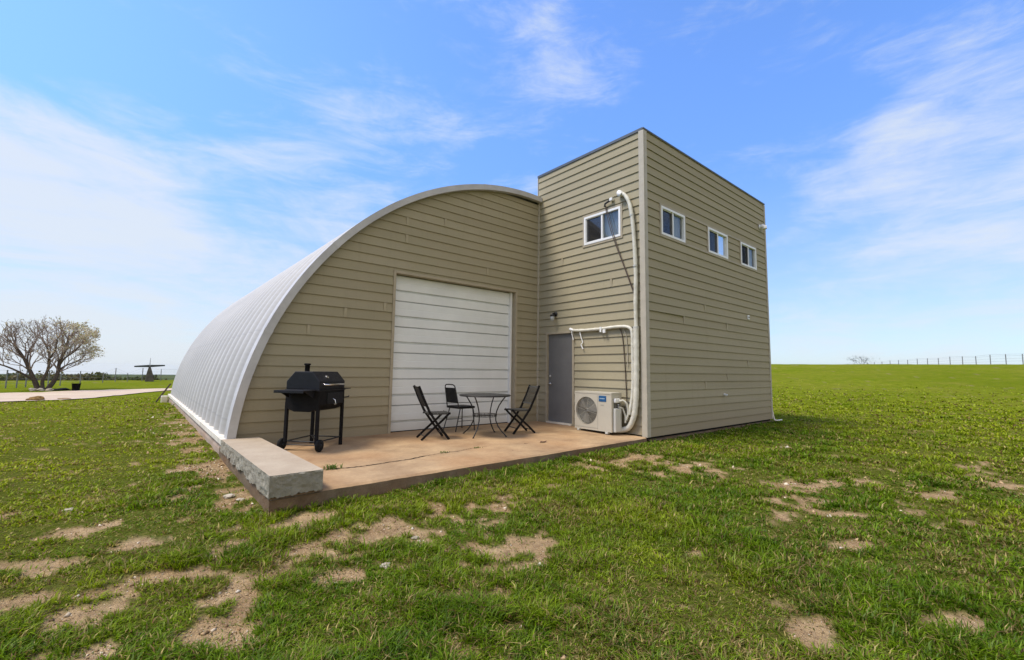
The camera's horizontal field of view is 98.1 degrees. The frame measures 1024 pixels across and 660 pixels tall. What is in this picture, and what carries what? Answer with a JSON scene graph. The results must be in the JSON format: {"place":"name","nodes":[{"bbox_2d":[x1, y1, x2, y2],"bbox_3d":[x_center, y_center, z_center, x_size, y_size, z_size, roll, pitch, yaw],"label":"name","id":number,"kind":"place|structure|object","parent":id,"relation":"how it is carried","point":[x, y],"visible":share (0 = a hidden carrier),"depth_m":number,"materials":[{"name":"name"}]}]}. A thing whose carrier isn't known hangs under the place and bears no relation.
{"place":"outdoors","nodes":[
{"label":"outdoors","id":0,"kind":"place"},
{"bbox_2d":[0,388,171,401],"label":"driveway","id":1,"kind":"structure","parent":0,"point":[24,396],"depth_m":23.09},
{"bbox_2d":[93,374,161,374],"bbox_3d":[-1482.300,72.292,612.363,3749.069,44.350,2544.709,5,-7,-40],"label":"hills","id":2,"kind":"structure","parent":0,"point":[129,374],"depth_m":1573.43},
{"bbox_2d":[219,421,646,514],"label":"patio","id":3,"kind":"structure","parent":0,"point":[383,477],"depth_m":6.41,"materials":[{"name":"concrete"}]},
{"bbox_2d":[221,457,266,511],"bbox_3d":[-3.279,1.907,5.315,0.092,0.470,3.040,5,-7,-40],"label":"slab edge","id":4,"kind":"object","parent":3,"relation":"attached to","point":[264,506],"visible":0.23,"depth_m":4.43,"materials":[{"name":"concrete"}]},
{"bbox_2d":[220,437,322,500],"bbox_3d":[-3.071,1.591,5.447,0.500,0.232,3.064,5,-7,-40],"label":"concrete ledge","id":5,"kind":"object","parent":3,"relation":"on","point":[269,469],"visible":1,"depth_m":4.64,"materials":[{"name":"grey concrete"}]},
{"bbox_2d":[274,363,350,451],"bbox_3d":[-2.993,1.145,6.755,0.676,1.265,1.250,0,-5,10],"label":"charcoal grill","id":6,"kind":"object","parent":3,"relation":"on","point":[308,390],"visible":0.97,"depth_m":6.49,"materials":[{"name":"black metal"}]},
{"bbox_2d":[327,392,342,404],"bbox_3d":[-2.691,1.049,6.808,0.059,0.184,0.420,0,-5,10],"label":"charcoal door","id":7,"kind":"structure","parent":6,"relation":"in","point":[333,398],"depth_m":6.78,"materials":[{"name":"black metal"}]},
{"bbox_2d":[323,463,342,469],"bbox_3d":[-2.161,1.639,5.335,0.254,0.063,0.194,2,-5,-10],"label":"weed","id":8,"kind":"object","parent":3,"relation":"on","point":[335,466],"visible":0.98,"depth_m":5.32,"materials":[{"name":"green plant"}]},
{"bbox_2d":[337,444,497,468],"bbox_3d":[-1.143,1.766,6.265,0.110,0.004,2.781,-4,-7,45],"label":"slab crack","id":9,"kind":"object","parent":3,"relation":"on","point":[405,459],"visible":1,"depth_m":5.94,"materials":[{"name":"black concrete"}]},
{"bbox_2d":[413,385,450,440],"bbox_3d":[-1.411,1.440,7.785,0.598,0.929,0.432,3,-6,-24],"label":"folding chair","id":10,"kind":"object","parent":3,"relation":"on","point":[420,396],"visible":0.98,"depth_m":7.70,"materials":[{"name":"black metal"}]},
{"bbox_2d":[443,384,474,431],"bbox_3d":[-1.065,1.548,8.942,0.507,0.926,0.452,6,-7,-42],"label":"stacking chair","id":11,"kind":"object","parent":3,"relation":"on","point":[451,395],"visible":0.94,"depth_m":8.84,"materials":[{"name":"black plastic"}]},
{"bbox_2d":[459,393,510,438],"bbox_3d":[-0.507,1.579,8.272,0.964,0.752,0.964,3,-6,-22],"label":"patio table","id":12,"kind":"object","parent":3,"relation":"on","point":[486,395],"visible":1,"depth_m":8.16,"materials":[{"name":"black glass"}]},
{"bbox_2d":[504,385,539,433],"bbox_3d":[0.189,1.549,8.727,0.598,0.929,0.432,3,-6,-24],"label":"folding chair","id":13,"kind":"object","parent":3,"relation":"on","point":[520,408],"visible":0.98,"depth_m":8.73,"materials":[{"name":"black metal"}]},
{"bbox_2d":[575,391,628,433],"bbox_3d":[1.796,1.647,8.941,0.366,0.794,1.116,5,-7,-40],"label":"air conditioner","id":14,"kind":"object","parent":3,"relation":"on","point":[598,410],"visible":1,"depth_m":8.76,"materials":[{"name":"white plastic"}]},
{"bbox_2d":[2,412,1019,658],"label":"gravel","id":15,"kind":"structure","parent":0,"point":[68,614],"depth_m":3.70,"materials":[{"name":"soil"}]},
{"bbox_2d":[0,364,1023,659],"bbox_3d":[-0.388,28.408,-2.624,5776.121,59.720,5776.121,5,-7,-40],"label":"ground","id":16,"kind":"structure","parent":0,"point":[892,378],"depth_m":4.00,"materials":[{"name":"green plant"}]},
{"bbox_2d":[26,396,44,400],"bbox_3d":[-19.893,2.873,18.529,0.484,0.242,0.685,3,-6,-25],"label":"brown heap","id":17,"kind":"object","parent":16,"relation":"on","point":[38,398],"visible":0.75,"depth_m":18.43,"materials":[{"name":"brown soil"}]},
{"bbox_2d":[0,316,104,389],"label":"blossoming tree","id":18,"kind":"object","parent":16,"relation":"on","point":[64,347],"visible":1,"depth_m":26.54,"materials":[{"name":"brown plant"}]},
{"bbox_2d":[72,383,80,390],"bbox_3d":[-26.316,3.384,26.803,0.425,0.528,0.424,5,-7,-40],"label":"bucket","id":19,"kind":"object","parent":16,"relation":"on","point":[75,386],"visible":0.98,"depth_m":26.68,"materials":[{"name":"black plastic"}]},
{"bbox_2d":[0,370,166,380],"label":"scrub","id":20,"kind":"object","parent":16,"relation":"on","point":[21,377],"visible":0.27,"depth_m":57.88,"materials":[{"name":"green plant"}]},
{"bbox_2d":[0,368,177,387],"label":"wire fence","id":21,"kind":"object","parent":16,"relation":"on","point":[16,383],"visible":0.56,"depth_m":34.69,"materials":[{"name":"metal"}]},
{"bbox_2d":[134,358,164,381],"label":"shaped sculpture","id":22,"kind":"object","parent":16,"relation":"on","point":[149,377],"visible":1,"depth_m":43.86,"materials":[{"name":"stone"}]},
{"bbox_2d":[155,384,170,402],"bbox_3d":[-13.357,2.414,16.997,0.077,0.703,0.527,-2,-6,29],"label":"wooden prop","id":23,"kind":"object","parent":16,"relation":"on","point":[162,393],"visible":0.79,"depth_m":16.98,"materials":[{"name":"brown wood"}]},
{"bbox_2d":[160,396,167,402],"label":"pale block","id":24,"kind":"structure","parent":16,"relation":"on","point":[164,398],"depth_m":16.81,"materials":[{"name":"beige stone"}]},
{"bbox_2d":[223,493,234,498],"bbox_3d":[-2.968,1.745,4.664,0.106,0.046,0.105,0,-5,7],"label":"rock","id":25,"kind":"object","parent":16,"relation":"on","point":[226,496],"visible":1,"depth_m":4.63,"materials":[{"name":"stone"}]},
{"bbox_2d":[380,562,389,568],"bbox_3d":[-0.922,1.712,3.220,0.076,0.037,0.097,2,-5,-16],"label":"rock","id":26,"kind":"object","parent":16,"relation":"on","point":[385,566],"visible":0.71,"depth_m":3.20,"materials":[{"name":"stone"}]},
{"bbox_2d":[168,127,772,453],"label":"arched building","id":27,"kind":"structure","parent":16,"relation":"on","point":[463,289],"depth_m":9.48,"materials":[{"name":"paint"}]},
{"bbox_2d":[391,275,508,431],"bbox_3d":[-1.226,0.528,9.476,2.938,3.038,0.072,5,-7,-40],"label":"garage door","id":28,"kind":"structure","parent":27,"relation":"in","point":[445,333],"depth_m":9.34,"materials":[{"name":"white metal"}]},
{"bbox_2d":[550,312,556,320],"bbox_3d":[0.966,-0.326,10.411,0.170,0.220,0.120,5,-7,-40],"label":"wall lamp","id":29,"kind":"object","parent":27,"relation":"attached to","point":[553,315],"visible":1,"depth_m":10.36,"materials":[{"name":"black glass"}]},
{"bbox_2d":[548,333,571,423],"bbox_3d":[1.115,1.104,10.251,0.109,2.028,0.786,5,-7,-40],"label":"entry door","id":30,"kind":"structure","parent":27,"relation":"in","point":[560,345],"depth_m":10.26,"materials":[{"name":"metal"}]},
{"bbox_2d":[569,325,633,414],"bbox_3d":[1.834,0.799,9.322,0.103,1.807,1.738,5,-7,-38],"label":"wrapped pipe","id":31,"kind":"object","parent":27,"relation":"attached to","point":[603,329],"visible":0.94,"depth_m":8.81,"materials":[{"name":"white plastic"}]},
{"bbox_2d":[619,328,626,409],"bbox_3d":[2.210,0.770,8.886,0.063,1.647,0.186,5,-7,-40],"label":"cable","id":32,"kind":"object","parent":31,"relation":"hanging from","point":[625,367],"visible":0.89,"depth_m":8.86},
{"bbox_2d":[623,328,627,366],"bbox_3d":[2.271,0.344,8.895,0.013,0.793,0.124,5,-7,-40],"label":"cable","id":33,"kind":"object","parent":31,"relation":"hanging from","point":[627,349],"visible":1,"depth_m":8.84,"materials":[{"name":"black rubber"}]},
{"bbox_2d":[583,203,622,247],"bbox_3d":[2.133,-2.218,9.754,0.534,0.730,1.070,5,-7,-40],"label":"window","id":34,"kind":"structure","parent":27,"relation":"in","point":[596,229],"depth_m":9.62,"materials":[{"name":"white plastic"}]},
{"bbox_2d":[604,197,613,206],"bbox_3d":[2.051,-2.712,9.448,0.078,0.147,0.239,5,-7,-40],"label":"junction fitting","id":35,"kind":"object","parent":27,"relation":"attached to","point":[611,199],"visible":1,"depth_m":9.41,"materials":[{"name":"white plastic"}]},
{"bbox_2d":[605,207,633,293],"bbox_3d":[2.217,-1.709,9.160,0.019,1.935,0.684,5,-7,-41],"label":"cable","id":36,"kind":"object","parent":27,"relation":"attached to","point":[618,250],"visible":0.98,"depth_m":9.17,"materials":[{"name":"black rubber"}]},
{"bbox_2d":[617,190,639,432],"bbox_3d":[2.285,-0.453,8.833,0.239,4.947,0.480,5,-7,-40],"label":"wrapped pipe","id":37,"kind":"object","parent":27,"relation":"attached to","point":[636,369],"visible":0.98,"depth_m":8.64,"materials":[{"name":"white plastic"}]},
{"bbox_2d":[659,203,685,244],"bbox_3d":[3.284,-2.234,9.684,1.040,0.700,0.534,5,-7,-40],"label":"window","id":38,"kind":"structure","parent":27,"relation":"in","point":[672,222],"depth_m":9.48,"materials":[{"name":"white plastic"}]},
{"bbox_2d":[706,225,728,260],"bbox_3d":[4.856,-2.091,11.007,1.100,0.700,0.534,5,-7,-40],"label":"window","id":39,"kind":"structure","parent":27,"relation":"in","point":[717,240],"depth_m":10.80,"materials":[{"name":"white plastic"}]},
{"bbox_2d":[739,240,756,271],"bbox_3d":[6.200,-1.968,12.137,1.060,0.700,0.534,5,-7,-40],"label":"window","id":40,"kind":"structure","parent":27,"relation":"in","point":[748,253],"depth_m":11.94,"materials":[{"name":"white plastic"}]},
{"bbox_2d":[759,224,766,229],"bbox_3d":[7.073,-2.907,12.503,0.142,0.160,0.194,5,-7,-40],"label":"hooded vent","id":41,"kind":"object","parent":27,"relation":"attached to","point":[763,226],"visible":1,"depth_m":12.48,"materials":[{"name":"white plastic"}]},
{"bbox_2d":[847,355,879,363],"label":"bare bush","id":42,"kind":"object","parent":16,"relation":"on","point":[860,357],"visible":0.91,"depth_m":58.26,"materials":[{"name":"white plant"}]},
{"bbox_2d":[857,354,1023,363],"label":"wire fence","id":43,"kind":"object","parent":16,"relation":"on","point":[1005,358],"visible":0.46,"depth_m":50.40,"materials":[{"name":"metal"}]},
{"bbox_2d":[0,0,1023,374],"label":"sky","id":44,"kind":"structure","parent":0,"point":[162,162],"materials":[{"name":"blue"}]}
]}

